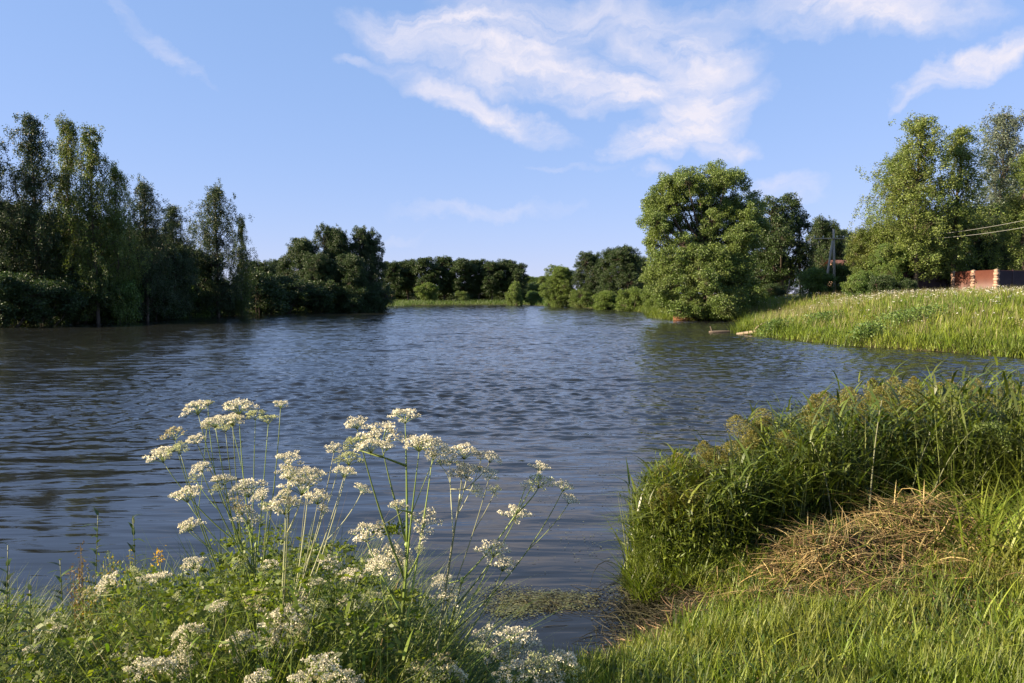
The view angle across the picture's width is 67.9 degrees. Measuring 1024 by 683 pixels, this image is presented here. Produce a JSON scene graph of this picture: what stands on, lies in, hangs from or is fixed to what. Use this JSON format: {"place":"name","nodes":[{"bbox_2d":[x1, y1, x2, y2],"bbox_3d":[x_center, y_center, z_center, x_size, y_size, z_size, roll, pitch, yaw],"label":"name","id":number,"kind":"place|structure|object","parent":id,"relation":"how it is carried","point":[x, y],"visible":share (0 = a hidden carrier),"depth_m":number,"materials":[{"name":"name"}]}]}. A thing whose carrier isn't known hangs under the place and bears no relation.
{"place":"outdoors","nodes":[
{"label":"outdoors","id":0,"kind":"place"},
{"bbox_2d":[0,305,1023,675],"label":"water","id":1,"kind":"structure","parent":0,"point":[92,411],"depth_m":14.59,"materials":[{"name":"blue liquid"}]},
{"bbox_2d":[408,449,658,655],"bbox_3d":[0.722,1.877,8.441,2.936,0.008,7.252,0,4,7],"label":"pondweed","id":2,"kind":"object","parent":1,"relation":"on","point":[517,606],"visible":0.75,"depth_m":5.95,"materials":[{"name":"plant"}]},
{"bbox_2d":[449,584,659,653],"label":"floating stalks","id":3,"kind":"object","parent":1,"relation":"on","point":[577,602],"visible":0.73,"depth_m":5.84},
{"bbox_2d":[0,294,1023,682],"bbox_3d":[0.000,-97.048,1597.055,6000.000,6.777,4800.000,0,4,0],"label":"ground","id":4,"kind":"structure","parent":0,"point":[746,554],"depth_m":32.41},
{"bbox_2d":[0,542,34,682],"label":"leafy herb","id":5,"kind":"object","parent":4,"relation":"on","point":[5,592],"visible":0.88,"depth_m":2.98,"materials":[{"name":"green plant"}]},
{"bbox_2d":[0,137,39,292],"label":"birch tree","id":6,"kind":"object","parent":4,"relation":"on","point":[3,237],"visible":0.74,"depth_m":61.74,"materials":[{"name":"green plant"}]},
{"bbox_2d":[0,271,60,326],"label":"shrub","id":7,"kind":"object","parent":4,"relation":"on","point":[13,288],"visible":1,"depth_m":56.77,"materials":[{"name":"green plant"}]},
{"bbox_2d":[0,110,81,280],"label":"birch tree","id":8,"kind":"object","parent":4,"relation":"on","point":[32,186],"visible":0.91,"depth_m":62.88,"materials":[{"name":"green plant"}]},
{"bbox_2d":[12,274,88,325],"bbox_3d":[-37.280,-3.167,59.852,5.458,4.410,6.136,2,4,32],"label":"shrub","id":9,"kind":"object","parent":4,"relation":"on","point":[70,305],"visible":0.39,"depth_m":60.16,"materials":[{"name":"green plant"}]},
{"bbox_2d":[15,612,99,682],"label":"cow parsley","id":10,"kind":"object","parent":4,"relation":"on","point":[54,627],"visible":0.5,"depth_m":2.92,"materials":[{"name":"white plant"}]},
{"bbox_2d":[33,110,105,278],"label":"birch tree","id":11,"kind":"object","parent":4,"relation":"on","point":[66,152],"visible":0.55,"depth_m":65.67,"materials":[{"name":"green plant"}]},
{"bbox_2d":[65,541,95,650],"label":"dock plant","id":12,"kind":"object","parent":4,"relation":"on","point":[81,585],"visible":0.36,"depth_m":3.57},
{"bbox_2d":[47,271,121,323],"bbox_3d":[-36.410,-3.548,63.528,5.966,5.117,6.667,2,4,29],"label":"shrub","id":13,"kind":"object","parent":4,"relation":"on","point":[74,280],"visible":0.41,"depth_m":63.40,"materials":[{"name":"green plant"}]},
{"bbox_2d":[56,122,136,323],"bbox_3d":[-34.913,-9.159,63.445,6.305,18.128,5.621,3,5,41],"label":"birch tree","id":14,"kind":"object","parent":4,"relation":"on","point":[93,157],"visible":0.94,"depth_m":62.85,"materials":[{"name":"green plant"}]},
{"bbox_2d":[58,571,147,680],"bbox_3d":[-1.821,1.458,3.382,0.620,0.956,0.286,-1,4,-17],"label":"yellow herb","id":15,"kind":"object","parent":4,"relation":"on","point":[94,604],"visible":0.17,"depth_m":3.36,"materials":[{"name":"green plant"}]},
{"bbox_2d":[88,268,144,322],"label":"shrub","id":16,"kind":"object","parent":4,"relation":"on","point":[128,289],"visible":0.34,"depth_m":65.78,"materials":[{"name":"green plant"}]},
{"bbox_2d":[85,161,152,322],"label":"birch tree","id":17,"kind":"object","parent":4,"relation":"on","point":[118,177],"visible":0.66,"depth_m":65.34,"materials":[{"name":"green plant"}]},
{"bbox_2d":[69,549,179,659],"bbox_3d":[-1.802,1.449,3.609,0.549,1.012,0.353,0,4,0],"label":"yellow herb","id":18,"kind":"object","parent":4,"relation":"on","point":[117,618],"visible":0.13,"depth_m":3.57,"materials":[{"name":"green plant"}]},
{"bbox_2d":[79,565,172,681],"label":"cow parsley","id":19,"kind":"object","parent":4,"relation":"on","point":[143,576],"visible":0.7,"depth_m":2.83,"materials":[{"name":"white plant"}]},
{"bbox_2d":[106,174,183,320],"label":"birch tree","id":20,"kind":"object","parent":4,"relation":"on","point":[141,222],"visible":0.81,"depth_m":69.47,"materials":[{"name":"green plant"}]},
{"bbox_2d":[128,276,186,320],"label":"shrub","id":21,"kind":"object","parent":4,"relation":"on","point":[175,314],"visible":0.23,"depth_m":72.98,"materials":[{"name":"green plant"}]},
{"bbox_2d":[129,226,197,310],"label":"broadleaf tree","id":22,"kind":"object","parent":4,"relation":"on","point":[193,265],"visible":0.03,"depth_m":77.04,"materials":[{"name":"green plant"}]},
{"bbox_2d":[122,650,239,682],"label":"cow parsley","id":23,"kind":"object","parent":4,"relation":"on","point":[159,662],"visible":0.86,"depth_m":2.52,"materials":[{"name":"white plant"}]},
{"bbox_2d":[157,204,210,318],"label":"birch tree","id":24,"kind":"object","parent":4,"relation":"on","point":[175,217],"visible":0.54,"depth_m":75.08,"materials":[{"name":"green plant"}]},
{"bbox_2d":[181,244,218,316],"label":"broadleaf tree","id":25,"kind":"object","parent":4,"relation":"on","point":[206,295],"visible":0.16,"depth_m":82.28,"materials":[{"name":"green plant"}]},
{"bbox_2d":[183,177,257,316],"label":"birch tree","id":26,"kind":"object","parent":4,"relation":"on","point":[218,264],"visible":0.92,"depth_m":82.88,"materials":[{"name":"green plant"}]},
{"bbox_2d":[161,554,279,664],"bbox_3d":[-1.134,1.385,2.999,0.450,1.062,0.221,0,4,0],"label":"cow parsley","id":27,"kind":"object","parent":4,"relation":"on","point":[191,566],"visible":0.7,"depth_m":3.02,"materials":[{"name":"white plant"}]},
{"bbox_2d":[142,397,306,654],"bbox_3d":[-1.203,1.073,3.170,0.686,1.710,0.357,0,4,0],"label":"cow parsley","id":28,"kind":"object","parent":4,"relation":"on","point":[223,418],"visible":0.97,"depth_m":3.17,"materials":[{"name":"white plant"}]},
{"bbox_2d":[168,461,295,669],"bbox_3d":[-1.136,1.193,3.071,0.511,1.448,0.302,0,4,0],"label":"cow parsley","id":29,"kind":"object","parent":4,"relation":"on","point":[192,493],"visible":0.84,"depth_m":3.05,"materials":[{"name":"white plant"}]},
{"bbox_2d":[225,215,256,315],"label":"birch tree","id":30,"kind":"object","parent":4,"relation":"on","point":[245,275],"visible":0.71,"depth_m":85.58,"materials":[{"name":"green plant"}]},
{"bbox_2d":[167,587,326,682],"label":"cow parsley","id":31,"kind":"object","parent":4,"relation":"on","point":[290,623],"visible":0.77,"depth_m":2.70,"materials":[{"name":"white plant"}]},
{"bbox_2d":[234,265,289,314],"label":"shrub","id":32,"kind":"object","parent":4,"relation":"on","point":[265,286],"visible":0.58,"depth_m":94.03,"materials":[{"name":"green plant"}]},
{"bbox_2d":[0,501,572,682],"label":"bank grass","id":33,"kind":"structure","parent":4,"relation":"on","point":[230,677],"depth_m":3.05,"materials":[{"name":"plant"}]},
{"bbox_2d":[260,274,313,312],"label":"shrub","id":34,"kind":"object","parent":4,"relation":"on","point":[292,290],"visible":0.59,"depth_m":99.38,"materials":[{"name":"green plant"}]},
{"bbox_2d":[275,237,320,282],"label":"broadleaf tree","id":35,"kind":"object","parent":4,"relation":"on","point":[292,258],"visible":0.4,"depth_m":111.87,"materials":[{"name":"green plant"}]},
{"bbox_2d":[0,514,602,682],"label":"herb foliage","id":36,"kind":"object","parent":4,"relation":"on","point":[69,641],"visible":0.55,"depth_m":2.82,"materials":[{"name":"green plant"}]},
{"bbox_2d":[243,651,364,682],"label":"cow parsley","id":37,"kind":"object","parent":4,"relation":"on","point":[323,677],"visible":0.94,"depth_m":2.45,"materials":[{"name":"white plant"}]},
{"bbox_2d":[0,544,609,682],"bbox_3d":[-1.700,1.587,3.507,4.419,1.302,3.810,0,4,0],"label":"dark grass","id":38,"kind":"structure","parent":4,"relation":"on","point":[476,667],"depth_m":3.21,"materials":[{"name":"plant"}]},
{"bbox_2d":[248,441,371,682],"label":"cow parsley","id":39,"kind":"object","parent":4,"relation":"on","point":[289,503],"visible":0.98,"depth_m":2.82,"materials":[{"name":"white plant"}]},
{"bbox_2d":[297,252,336,296],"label":"broadleaf tree","id":40,"kind":"object","parent":4,"relation":"on","point":[316,265],"visible":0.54,"depth_m":106.40,"materials":[{"name":"green plant"}]},
{"bbox_2d":[298,280,340,312],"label":"shrub","id":41,"kind":"object","parent":4,"relation":"on","point":[319,300],"visible":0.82,"depth_m":102.59,"materials":[{"name":"green plant"}]},
{"bbox_2d":[278,554,383,667],"bbox_3d":[-0.711,1.353,3.011,0.419,1.082,0.260,0,4,0],"label":"cow parsley","id":42,"kind":"object","parent":4,"relation":"on","point":[348,579],"visible":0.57,"depth_m":3.00,"materials":[{"name":"white plant"}]},
{"bbox_2d":[312,223,355,281],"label":"broadleaf tree","id":43,"kind":"object","parent":4,"relation":"on","point":[333,242],"visible":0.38,"depth_m":113.76,"materials":[{"name":"green plant"}]},
{"bbox_2d":[324,252,376,311],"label":"broadleaf tree","id":44,"kind":"object","parent":4,"relation":"on","point":[350,269],"visible":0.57,"depth_m":107.07,"materials":[{"name":"green plant"}]},
{"bbox_2d":[331,283,373,312],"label":"shrub","id":45,"kind":"object","parent":4,"relation":"on","point":[354,299],"visible":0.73,"depth_m":105.27,"materials":[{"name":"green plant"}]},
{"bbox_2d":[348,225,388,288],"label":"broadleaf tree","id":46,"kind":"object","parent":4,"relation":"on","point":[365,246],"visible":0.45,"depth_m":115.26,"materials":[{"name":"green plant"}]},
{"bbox_2d":[0,296,744,327],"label":"grass","id":47,"kind":"structure","parent":4,"relation":"on","point":[403,302],"depth_m":175.81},
{"bbox_2d":[364,281,395,311],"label":"shrub","id":48,"kind":"object","parent":4,"relation":"on","point":[378,294],"visible":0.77,"depth_m":108.89,"materials":[{"name":"green plant"}]},
{"bbox_2d":[379,260,407,300],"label":"tree","id":49,"kind":"object","parent":4,"relation":"on","point":[397,284],"visible":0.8,"depth_m":193.84,"materials":[{"name":"green plant"}]},
{"bbox_2d":[343,408,458,682],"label":"cow parsley","id":50,"kind":"object","parent":4,"relation":"on","point":[384,562],"visible":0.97,"depth_m":2.74,"materials":[{"name":"white plant"}]},
{"bbox_2d":[393,259,417,300],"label":"tree","id":51,"kind":"object","parent":4,"relation":"on","point":[406,268],"visible":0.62,"depth_m":196.55,"materials":[{"name":"green plant"}]},
{"bbox_2d":[413,282,438,301],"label":"shrub","id":52,"kind":"object","parent":4,"relation":"on","point":[428,290],"visible":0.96,"depth_m":185.16,"materials":[{"name":"green plant"}]},
{"bbox_2d":[409,257,444,295],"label":"tree","id":53,"kind":"object","parent":4,"relation":"on","point":[431,273],"visible":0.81,"depth_m":193.65,"materials":[{"name":"green plant"}]},
{"bbox_2d":[404,652,468,682],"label":"cow parsley","id":54,"kind":"object","parent":4,"relation":"on","point":[440,669],"visible":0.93,"depth_m":2.67,"materials":[{"name":"white plant"}]},
{"bbox_2d":[433,255,458,299],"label":"tree","id":55,"kind":"object","parent":4,"relation":"on","point":[443,261],"visible":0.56,"depth_m":196.44,"materials":[{"name":"green plant"}]},
{"bbox_2d":[443,257,478,294],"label":"tree","id":56,"kind":"object","parent":4,"relation":"on","point":[461,267],"visible":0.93,"depth_m":193.93,"materials":[{"name":"green plant"}]},
{"bbox_2d":[433,442,501,681],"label":"cow parsley","id":57,"kind":"object","parent":4,"relation":"on","point":[466,466],"visible":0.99,"depth_m":2.84,"materials":[{"name":"white plant"}]},
{"bbox_2d":[465,258,487,298],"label":"tree","id":58,"kind":"object","parent":4,"relation":"on","point":[480,264],"visible":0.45,"depth_m":197.00,"materials":[{"name":"green plant"}]},
{"bbox_2d":[381,460,579,682],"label":"cow parsley","id":59,"kind":"object","parent":4,"relation":"on","point":[517,512],"visible":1,"depth_m":2.89,"materials":[{"name":"white plant"}]},
{"bbox_2d":[478,260,506,299],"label":"tree","id":60,"kind":"object","parent":4,"relation":"on","point":[493,277],"visible":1,"depth_m":193.75,"materials":[{"name":"green plant"}]},
{"bbox_2d":[467,623,541,682],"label":"cow parsley","id":61,"kind":"object","parent":4,"relation":"on","point":[514,642],"visible":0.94,"depth_m":2.91,"materials":[{"name":"white plant"}]},
{"bbox_2d":[504,280,523,304],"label":"shrub","id":62,"kind":"object","parent":4,"relation":"on","point":[513,296],"visible":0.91,"depth_m":175.01,"materials":[{"name":"green plant"}]},
{"bbox_2d":[503,263,530,292],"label":"tree","id":63,"kind":"object","parent":4,"relation":"on","point":[517,275],"visible":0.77,"depth_m":194.46,"materials":[{"name":"green plant"}]},
{"bbox_2d":[508,647,586,682],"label":"cow parsley","id":64,"kind":"object","parent":4,"relation":"on","point":[550,668],"visible":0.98,"depth_m":2.84,"materials":[{"name":"white plant"}]},
{"bbox_2d":[538,264,574,306],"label":"broadleaf tree","id":65,"kind":"object","parent":4,"relation":"on","point":[560,284],"visible":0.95,"depth_m":148.02,"materials":[{"name":"green plant"}]},
{"bbox_2d":[567,289,593,307],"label":"shrub","id":66,"kind":"object","parent":4,"relation":"on","point":[580,298],"visible":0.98,"depth_m":140.50,"materials":[{"name":"green plant"}]},
{"bbox_2d":[571,250,603,303],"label":"broadleaf tree","id":67,"kind":"object","parent":4,"relation":"on","point":[587,262],"visible":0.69,"depth_m":144.03,"materials":[{"name":"green plant"}]},
{"bbox_2d":[592,290,621,309],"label":"shrub","id":68,"kind":"object","parent":4,"relation":"on","point":[605,299],"visible":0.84,"depth_m":122.87,"materials":[{"name":"green plant"}]},
{"bbox_2d":[591,243,644,302],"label":"broadleaf tree","id":69,"kind":"object","parent":4,"relation":"on","point":[618,268],"visible":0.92,"depth_m":129.83,"materials":[{"name":"green plant"}]},
{"bbox_2d":[614,286,646,310],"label":"shrub","id":70,"kind":"object","parent":4,"relation":"on","point":[632,295],"visible":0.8,"depth_m":112.44,"materials":[{"name":"green plant"}]},
{"bbox_2d":[572,561,782,642],"bbox_3d":[1.362,1.959,5.755,1.582,0.386,1.875,-2,4,-25],"label":"wet reed mat","id":71,"kind":"object","parent":4,"relation":"on","point":[663,605],"visible":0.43,"depth_m":5.74,"materials":[{"name":"plant"}]},
{"bbox_2d":[635,158,772,298],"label":"willow tree","id":72,"kind":"object","parent":4,"relation":"on","point":[734,221],"visible":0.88,"depth_m":73.59,"materials":[{"name":"green plant"}]},
{"bbox_2d":[651,246,768,319],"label":"willow shrub","id":73,"kind":"object","parent":4,"relation":"on","point":[706,280],"visible":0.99,"depth_m":69.93,"materials":[{"name":"green plant"}]},
{"bbox_2d":[477,521,1023,682],"bbox_3d":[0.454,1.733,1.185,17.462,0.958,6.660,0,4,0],"label":"trampled grass","id":74,"kind":"structure","parent":4,"relation":"on","point":[768,679],"depth_m":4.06,"materials":[{"name":"plant"}]},
{"bbox_2d":[534,511,1023,682],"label":"bank grass","id":75,"kind":"structure","parent":4,"relation":"on","point":[716,631],"depth_m":4.63,"materials":[{"name":"plant"}]},
{"bbox_2d":[749,192,816,296],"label":"broadleaf tree","id":76,"kind":"object","parent":4,"relation":"on","point":[787,225],"visible":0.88,"depth_m":86.80,"materials":[{"name":"green plant"}]},
{"bbox_2d":[583,367,986,604],"bbox_3d":[2.699,1.137,7.124,4.743,1.701,1.899,-2,4,-26],"label":"bedstraw","id":77,"kind":"object","parent":4,"relation":"on","point":[633,576],"visible":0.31,"depth_m":6.21,"materials":[{"name":"green plant"}]},
{"bbox_2d":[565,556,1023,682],"bbox_3d":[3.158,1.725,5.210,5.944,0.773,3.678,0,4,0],"label":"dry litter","id":78,"kind":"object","parent":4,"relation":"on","point":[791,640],"visible":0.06,"depth_m":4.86,"materials":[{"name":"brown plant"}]},
{"bbox_2d":[577,348,1023,584],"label":"reeds","id":79,"kind":"object","parent":4,"relation":"on","point":[782,491],"visible":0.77,"depth_m":6.49,"materials":[{"name":"green plant"}]},
{"bbox_2d":[590,305,1023,357],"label":"waterside sedge","id":80,"kind":"object","parent":4,"relation":"on","point":[731,329],"visible":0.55,"depth_m":37.33,"materials":[{"name":"plant"}]},
{"bbox_2d":[601,454,1023,682],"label":"long grass","id":81,"kind":"structure","parent":4,"relation":"on","point":[1014,527],"depth_m":5.35,"materials":[{"name":"plant"}]},
{"bbox_2d":[795,267,838,296],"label":"shrub","id":82,"kind":"object","parent":4,"relation":"on","point":[816,279],"visible":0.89,"depth_m":77.27,"materials":[{"name":"green plant"}]},
{"bbox_2d":[615,545,1023,644],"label":"reed debris","id":83,"kind":"object","parent":4,"relation":"on","point":[847,581],"visible":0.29,"depth_m":5.33,"materials":[{"name":"brown plant"}]},
{"bbox_2d":[798,213,846,290],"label":"broadleaf tree","id":84,"kind":"object","parent":4,"relation":"on","point":[822,227],"visible":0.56,"depth_m":102.11,"materials":[{"name":"green plant"}]},
{"bbox_2d":[636,283,1023,357],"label":"meadow grass","id":85,"kind":"structure","parent":4,"relation":"on","point":[909,338],"depth_m":38.45,"materials":[{"name":"plant"}]},
{"bbox_2d":[819,259,852,294],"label":"shrub","id":86,"kind":"object","parent":4,"relation":"on","point":[843,271],"visible":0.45,"depth_m":80.97,"materials":[{"name":"green plant"}]},
{"bbox_2d":[790,420,891,522],"bbox_3d":[2.661,1.192,6.323,0.975,1.072,0.745,2,4,24],"label":"tall reed","id":87,"kind":"object","parent":4,"relation":"on","point":[820,459],"visible":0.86,"depth_m":6.38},
{"bbox_2d":[663,470,1023,615],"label":"straw heap","id":88,"kind":"object","parent":4,"relation":"on","point":[849,543],"visible":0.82,"depth_m":5.73,"materials":[{"name":"plant"}]},
{"bbox_2d":[840,268,872,297],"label":"shrub","id":89,"kind":"object","parent":4,"relation":"on","point":[859,284],"visible":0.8,"depth_m":65.39,"materials":[{"name":"green plant"}]},
{"bbox_2d":[832,321,896,345],"bbox_3d":[16.763,-0.249,36.063,3.244,1.585,1.902,0,4,0],"label":"nettle patch","id":90,"kind":"object","parent":4,"relation":"on","point":[868,330],"visible":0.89,"depth_m":35.87,"materials":[{"name":"green plant"}]},
{"bbox_2d":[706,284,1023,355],"bbox_3d":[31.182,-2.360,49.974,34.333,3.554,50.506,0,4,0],"label":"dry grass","id":91,"kind":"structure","parent":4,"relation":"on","point":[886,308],"depth_m":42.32,"materials":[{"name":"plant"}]},
{"bbox_2d":[818,384,914,520],"bbox_3d":[2.880,1.051,6.317,0.543,1.300,1.051,0,4,0],"label":"tall reed","id":92,"kind":"object","parent":4,"relation":"on","point":[874,441],"visible":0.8,"depth_m":6.33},
{"bbox_2d":[844,223,894,293],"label":"broadleaf tree","id":93,"kind":"object","parent":4,"relation":"on","point":[864,239],"visible":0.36,"depth_m":69.42,"materials":[{"name":"green plant"}]},
{"bbox_2d":[867,274,899,296],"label":"shrub","id":94,"kind":"object","parent":4,"relation":"on","point":[884,282],"visible":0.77,"depth_m":59.52,"materials":[{"name":"green plant"}]},
{"bbox_2d":[865,241,915,291],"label":"broadleaf tree","id":95,"kind":"object","parent":4,"relation":"on","point":[894,268],"visible":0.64,"depth_m":65.82,"materials":[{"name":"green plant"}]},
{"bbox_2d":[845,146,949,271],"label":"birch tree","id":96,"kind":"object","parent":4,"relation":"on","point":[869,220],"visible":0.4,"depth_m":67.73,"materials":[{"name":"green plant"}]},
{"bbox_2d":[849,301,968,331],"bbox_3d":[19.753,-1.195,37.917,5.703,1.966,4.664,-1,4,-21],"label":"nettle patch","id":97,"kind":"object","parent":4,"relation":"on","point":[915,312],"visible":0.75,"depth_m":37.69,"materials":[{"name":"green plant"}]},
{"bbox_2d":[852,110,974,292],"bbox_3d":[34.425,-11.612,65.701,9.055,16.466,10.151,1,4,20],"label":"birch tree","id":98,"kind":"object","parent":4,"relation":"on","point":[914,239],"visible":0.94,"depth_m":64.68,"materials":[{"name":"green plant"}]},
{"bbox_2d":[899,271,948,291],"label":"board fence","id":99,"kind":"object","parent":4,"relation":"on","point":[936,282],"visible":0.39,"depth_m":67.55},
{"bbox_2d":[885,394,1013,499],"bbox_3d":[3.545,1.053,6.289,1.079,1.227,0.829,0,4,0],"label":"tall reed","id":100,"kind":"object","parent":4,"relation":"on","point":[985,425],"visible":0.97,"depth_m":6.20,"materials":[{"name":"green plant"}]},
{"bbox_2d":[900,122,1012,288],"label":"birch tree","id":101,"kind":"object","parent":4,"relation":"on","point":[962,136],"visible":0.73,"depth_m":66.80,"materials":[{"name":"green plant"}]},
{"bbox_2d":[950,269,999,290],"bbox_3d":[38.516,-4.816,63.423,0.450,2.330,5.810,0,4,-3],"label":"metal fence","id":102,"kind":"object","parent":4,"relation":"on","point":[980,278],"visible":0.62,"depth_m":63.13,"materials":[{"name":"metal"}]},
{"bbox_2d":[946,102,1023,269],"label":"birch tree","id":103,"kind":"object","parent":4,"relation":"on","point":[1005,142],"visible":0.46,"depth_m":78.51,"materials":[{"name":"green plant"}]},
{"bbox_2d":[957,200,1020,270],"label":"broadleaf tree","id":104,"kind":"object","parent":4,"relation":"on","point":[977,244],"visible":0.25,"depth_m":75.61,"materials":[{"name":"green plant"}]},
{"bbox_2d":[980,153,1023,270],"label":"birch tree","id":105,"kind":"object","parent":4,"relation":"on","point":[1018,212],"visible":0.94,"depth_m":65.77,"materials":[{"name":"green plant"}]},
{"bbox_2d":[999,269,1023,290],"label":"board fence","id":106,"kind":"object","parent":4,"relation":"on","point":[1012,277],"visible":0.73,"depth_m":61.64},
{"bbox_2d":[0,0,1023,293],"label":"sky","id":107,"kind":"structure","parent":0,"point":[533,133],"materials":[{"name":"blue"}]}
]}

